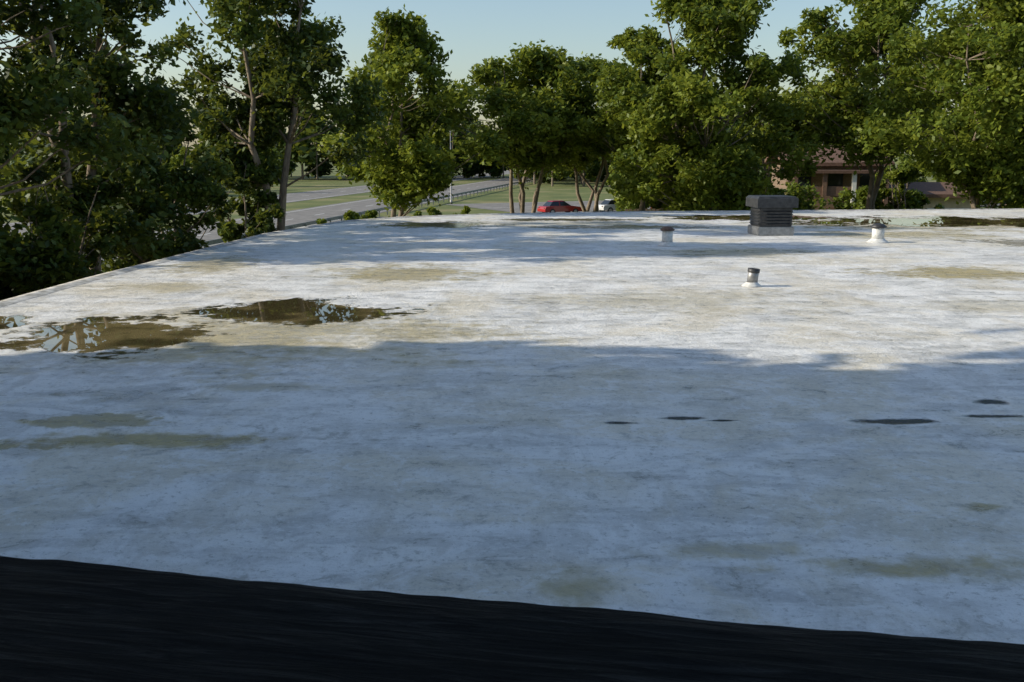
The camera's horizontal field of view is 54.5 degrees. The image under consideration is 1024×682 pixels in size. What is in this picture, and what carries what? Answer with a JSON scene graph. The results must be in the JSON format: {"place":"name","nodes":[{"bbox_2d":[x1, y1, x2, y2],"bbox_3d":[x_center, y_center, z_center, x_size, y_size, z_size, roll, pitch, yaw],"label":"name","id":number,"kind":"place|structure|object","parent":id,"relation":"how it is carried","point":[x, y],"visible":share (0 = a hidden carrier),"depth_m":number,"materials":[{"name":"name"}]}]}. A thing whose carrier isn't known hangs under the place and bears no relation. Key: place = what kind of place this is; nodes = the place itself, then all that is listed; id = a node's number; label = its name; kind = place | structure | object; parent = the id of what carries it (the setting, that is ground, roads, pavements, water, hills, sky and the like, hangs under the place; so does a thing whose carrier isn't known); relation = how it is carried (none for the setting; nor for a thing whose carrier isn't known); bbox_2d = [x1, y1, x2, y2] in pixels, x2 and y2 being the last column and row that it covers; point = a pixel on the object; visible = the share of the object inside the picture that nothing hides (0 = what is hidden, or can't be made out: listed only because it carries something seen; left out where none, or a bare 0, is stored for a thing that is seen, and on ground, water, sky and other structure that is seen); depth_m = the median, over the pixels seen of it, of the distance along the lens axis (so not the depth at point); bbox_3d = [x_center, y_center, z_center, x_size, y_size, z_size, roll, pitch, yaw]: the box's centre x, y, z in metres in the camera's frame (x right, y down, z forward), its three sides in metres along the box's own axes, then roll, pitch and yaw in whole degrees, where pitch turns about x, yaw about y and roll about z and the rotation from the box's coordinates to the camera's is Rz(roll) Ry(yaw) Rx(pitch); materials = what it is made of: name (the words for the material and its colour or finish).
{"place":"outdoors","nodes":[
{"label":"outdoors","id":0,"kind":"place"},
{"bbox_2d":[0,0,991,152],"label":"sky","id":1,"kind":"structure","parent":0,"point":[474,30],"materials":[{"name":"blue"}]},
{"bbox_2d":[0,154,1003,227],"bbox_3d":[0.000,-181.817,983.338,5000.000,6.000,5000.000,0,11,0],"label":"ground","id":2,"kind":"structure","parent":0,"point":[563,190],"depth_m":154.54,"materials":[{"name":"green plant"}]},
{"bbox_2d":[0,163,144,300],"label":"mulberry tree","id":3,"kind":"object","parent":2,"relation":"on","point":[58,257],"visible":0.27,"depth_m":23.32,"materials":[{"name":"green plant"}]},
{"bbox_2d":[0,0,180,294],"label":"elm tree","id":4,"kind":"object","parent":2,"relation":"on","point":[36,93],"visible":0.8,"depth_m":22.41,"materials":[{"name":"green plant"}]},
{"bbox_2d":[0,0,204,273],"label":"elm tree","id":5,"kind":"object","parent":2,"relation":"on","point":[72,191],"visible":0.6,"depth_m":27.89,"materials":[{"name":"green plant"}]},
{"bbox_2d":[0,111,215,182],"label":"distant trees","id":6,"kind":"object","parent":2,"relation":"on","point":[171,151],"visible":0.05,"depth_m":178.62,"materials":[{"name":"green plant"}]},
{"bbox_2d":[22,107,249,272],"bbox_3d":[-11.809,-3.850,32.320,5.524,8.471,7.971,0,11,0],"label":"mulberry tree","id":7,"kind":"object","parent":2,"relation":"on","point":[175,193],"visible":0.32,"depth_m":31.50,"materials":[{"name":"green plant"}]},
{"bbox_2d":[0,146,282,215],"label":"distant trees","id":8,"kind":"object","parent":2,"relation":"on","point":[177,160],"visible":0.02,"depth_m":146.84,"materials":[{"name":"green plant"}]},
{"bbox_2d":[212,141,284,242],"bbox_3d":[-9.729,-4.068,37.704,3.299,6.879,3.991,0,11,0],"label":"mulberry tree","id":9,"kind":"object","parent":2,"relation":"on","point":[257,221],"visible":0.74,"depth_m":37.26,"materials":[{"name":"green plant"}]},
{"bbox_2d":[3,170,532,270],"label":"highway","id":10,"kind":"structure","parent":2,"relation":"on","point":[292,217],"depth_m":126.09,"materials":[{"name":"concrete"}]},
{"bbox_2d":[153,0,392,230],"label":"elm tree","id":11,"kind":"object","parent":2,"relation":"on","point":[276,65],"visible":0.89,"depth_m":37.09,"materials":[{"name":"green plant"}]},
{"bbox_2d":[103,179,536,262],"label":"guard rail","id":12,"kind":"object","parent":2,"relation":"on","point":[220,240],"visible":0.34,"depth_m":97.37,"materials":[{"name":"metal"}]},
{"bbox_2d":[4,102,764,180],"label":"distant trees","id":13,"kind":"object","parent":2,"relation":"on","point":[306,152],"visible":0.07,"depth_m":243.25,"materials":[{"name":"green plant"}]},
{"bbox_2d":[315,205,470,224],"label":"shrubs","id":14,"kind":"object","parent":2,"relation":"on","point":[354,215],"visible":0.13,"depth_m":76.47,"materials":[{"name":"green plant"}]},
{"bbox_2d":[314,3,513,216],"bbox_3d":[-5.512,-9.975,50.400,11.227,13.830,8.293,6,12,28],"label":"locust tree","id":15,"kind":"object","parent":2,"relation":"on","point":[416,168],"visible":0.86,"depth_m":49.71,"materials":[{"name":"green plant"}]},
{"bbox_2d":[450,131,452,203],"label":"street lamp","id":16,"kind":"object","parent":2,"relation":"on","point":[451,201],"visible":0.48,"depth_m":124.67,"materials":[{"name":"metal"}]},
{"bbox_2d":[418,39,617,212],"bbox_3d":[0.226,-10.661,56.818,10.056,12.853,11.648,8,13,37],"label":"locust tree","id":17,"kind":"object","parent":2,"relation":"on","point":[537,125],"visible":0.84,"depth_m":54.57,"materials":[{"name":"green plant"}]},
{"bbox_2d":[549,51,631,211],"bbox_3d":[4.931,-11.475,61.909,8.722,12.531,10.865,0,11,0],"label":"locust tree","id":18,"kind":"object","parent":2,"relation":"on","point":[584,163],"visible":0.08,"depth_m":61.45,"materials":[{"name":"green plant"}]},
{"bbox_2d":[499,112,771,186],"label":"distant trees","id":19,"kind":"object","parent":2,"relation":"on","point":[592,175],"visible":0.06,"depth_m":194.84,"materials":[{"name":"green plant"}]},
{"bbox_2d":[562,24,719,210],"bbox_3d":[7.093,-10.614,54.890,7.375,13.413,8.542,10,14,42],"label":"locust tree","id":20,"kind":"object","parent":2,"relation":"on","point":[592,133],"visible":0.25,"depth_m":53.31,"materials":[{"name":"green plant"}]},
{"bbox_2d":[606,144,694,210],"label":"distant trees","id":21,"kind":"object","parent":2,"relation":"on","point":[650,203],"visible":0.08,"depth_m":100.69,"materials":[{"name":"green plant"}]},
{"bbox_2d":[591,0,828,210],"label":"locust tree","id":22,"kind":"object","parent":2,"relation":"on","point":[712,174],"visible":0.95,"depth_m":48.49,"materials":[{"name":"green plant"}]},
{"bbox_2d":[727,68,825,209],"bbox_3d":[15.699,-10.972,61.056,5.793,11.824,6.569,-6,12,-27],"label":"ash tree","id":23,"kind":"object","parent":2,"relation":"on","point":[795,125],"visible":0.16,"depth_m":59.87,"materials":[{"name":"green plant"}]},
{"bbox_2d":[715,179,922,210],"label":"shrubs","id":24,"kind":"object","parent":2,"relation":"on","point":[848,205],"visible":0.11,"depth_m":66.92,"materials":[{"name":"green plant"}]},
{"bbox_2d":[850,173,856,202],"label":"porch post","id":25,"kind":"object","parent":2,"relation":"on","point":[854,181],"visible":0.29,"depth_m":72.83,"materials":[{"name":"white wood"}]},
{"bbox_2d":[795,170,887,172],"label":"porch roof","id":26,"kind":"structure","parent":25,"relation":"on","point":[841,171],"depth_m":72.56,"materials":[{"name":"brown wood"}]},
{"bbox_2d":[761,0,986,209],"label":"ash tree","id":27,"kind":"object","parent":2,"relation":"on","point":[837,105],"visible":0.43,"depth_m":54.35,"materials":[{"name":"green plant"}]},
{"bbox_2d":[783,132,1008,208],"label":"distant trees","id":28,"kind":"object","parent":2,"relation":"on","point":[898,162],"depth_m":106.36,"materials":[{"name":"green plant"}]},
{"bbox_2d":[851,159,945,209],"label":"lilac shrub","id":29,"kind":"object","parent":2,"relation":"on","point":[904,176],"visible":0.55,"depth_m":66.20,"materials":[{"name":"green plant"}]},
{"bbox_2d":[845,0,1023,208],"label":"ash tree","id":30,"kind":"object","parent":2,"relation":"on","point":[974,116],"visible":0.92,"depth_m":45.56,"materials":[{"name":"green plant"}]},
{"bbox_2d":[926,36,1023,208],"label":"ash tree","id":31,"kind":"object","parent":2,"relation":"on","point":[1017,199],"visible":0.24,"depth_m":45.78,"materials":[{"name":"green plant"}]},
{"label":"walls","id":32,"kind":"object","parent":2,"relation":"on","visible":0},
{"bbox_2d":[0,208,1023,306],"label":"roof edge flashing","id":33,"kind":"object","parent":32,"relation":"on","point":[26,296],"visible":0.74,"depth_m":22.52,"materials":[{"name":"white metal"}]},
{"bbox_2d":[0,556,1023,681],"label":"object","id":34,"kind":"object","parent":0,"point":[66,621],"visible":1,"depth_m":3.53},
{"bbox_2d":[0,209,1023,643],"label":"roof surface","id":35,"kind":"object","parent":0,"point":[822,427],"visible":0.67,"depth_m":8.48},
{"bbox_2d":[657,226,676,246],"bbox_3d":[3.770,-2.552,24.145,0.494,0.476,0.494,0,11,0],"label":"roof pipe vent","id":36,"kind":"object","parent":35,"relation":"on","point":[667,236],"visible":1,"depth_m":24.03,"materials":[{"name":"white metal"}]},
{"bbox_2d":[741,268,761,286],"bbox_3d":[4.050,-1.081,16.790,0.342,0.305,0.342,0,11,0],"label":"roof pipe vent","id":37,"kind":"object","parent":35,"relation":"on","point":[752,277],"visible":1,"depth_m":16.71,"materials":[{"name":"white metal"}]},
{"bbox_2d":[746,195,798,235],"bbox_3d":[7.170,-3.483,27.531,1.120,1.060,1.120,-1,11,-3],"label":"roof exhaust vent","id":38,"kind":"object","parent":35,"relation":"on","point":[770,215],"visible":1,"depth_m":27.09,"materials":[{"name":"grey metal"}]},
{"bbox_2d":[866,223,889,242],"bbox_3d":[9.250,-2.737,25.127,0.570,0.476,0.570,0,11,0],"label":"roof pipe vent","id":39,"kind":"object","parent":35,"relation":"on","point":[878,230],"visible":1,"depth_m":25.00,"materials":[{"name":"white metal"}]},
{"bbox_2d":[446,201,649,212],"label":"frontage road","id":40,"kind":"structure","parent":0,"point":[503,206],"depth_m":121.18,"materials":[{"name":"grey asphalt"}]},
{"bbox_2d":[625,209,668,210],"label":"wooden fence","id":41,"kind":"object","parent":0,"point":[645,210],"visible":0.06,"depth_m":82.45,"materials":[{"name":"brown wood"}]},
{"bbox_2d":[377,201,998,217],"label":"side street","id":42,"kind":"structure","parent":0,"point":[589,211],"depth_m":104.60,"materials":[{"name":"grey asphalt"}]},
{"bbox_2d":[537,200,581,212],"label":"parked car","id":43,"kind":"object","parent":42,"relation":"on","point":[551,206],"visible":0.8,"depth_m":102.33,"materials":[{"name":"red paint"}]},
{"bbox_2d":[599,199,620,211],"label":"parked car","id":44,"kind":"object","parent":42,"relation":"on","point":[608,205],"visible":0.43,"depth_m":105.08,"materials":[{"name":"grey paint"}]},
{"bbox_2d":[821,173,827,208],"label":"porch post","id":45,"kind":"object","parent":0,"point":[824,184],"visible":0.36,"depth_m":73.09,"materials":[{"name":"brown wood"}]},
{"bbox_2d":[771,165,881,209],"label":"walls","id":46,"kind":"structure","parent":0,"point":[817,179],"depth_m":75.17,"materials":[{"name":"brown brick"}]},
{"bbox_2d":[798,173,811,185],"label":"window pane","id":47,"kind":"object","parent":46,"relation":"in","point":[803,181],"visible":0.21,"depth_m":75.22,"materials":[{"name":"black glass"}]},
{"bbox_2d":[765,145,894,165],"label":"roof","id":48,"kind":"structure","parent":46,"relation":"on","point":[836,161],"depth_m":75.06,"materials":[{"name":"brown"}]},
{"bbox_2d":[828,173,842,185],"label":"window pane","id":49,"kind":"object","parent":46,"relation":"in","point":[835,179],"visible":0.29,"depth_m":74.99,"materials":[{"name":"black glass"}]},
{"bbox_2d":[860,173,869,185],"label":"window pane","id":50,"kind":"object","parent":46,"relation":"in","point":[864,179],"visible":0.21,"depth_m":74.77,"materials":[{"name":"black glass"}]},
{"bbox_2d":[802,186,883,195],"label":"porch railing","id":51,"kind":"object","parent":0,"point":[833,190],"visible":0.21,"depth_m":73.16,"materials":[{"name":"wood"}]},
{"bbox_2d":[882,179,888,204],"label":"porch post","id":52,"kind":"object","parent":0,"point":[885,201],"depth_m":72.77,"materials":[{"name":"wood"}]},
{"bbox_2d":[882,182,970,208],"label":"tan garage","id":53,"kind":"structure","parent":0,"point":[937,192],"depth_m":74.36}
]}

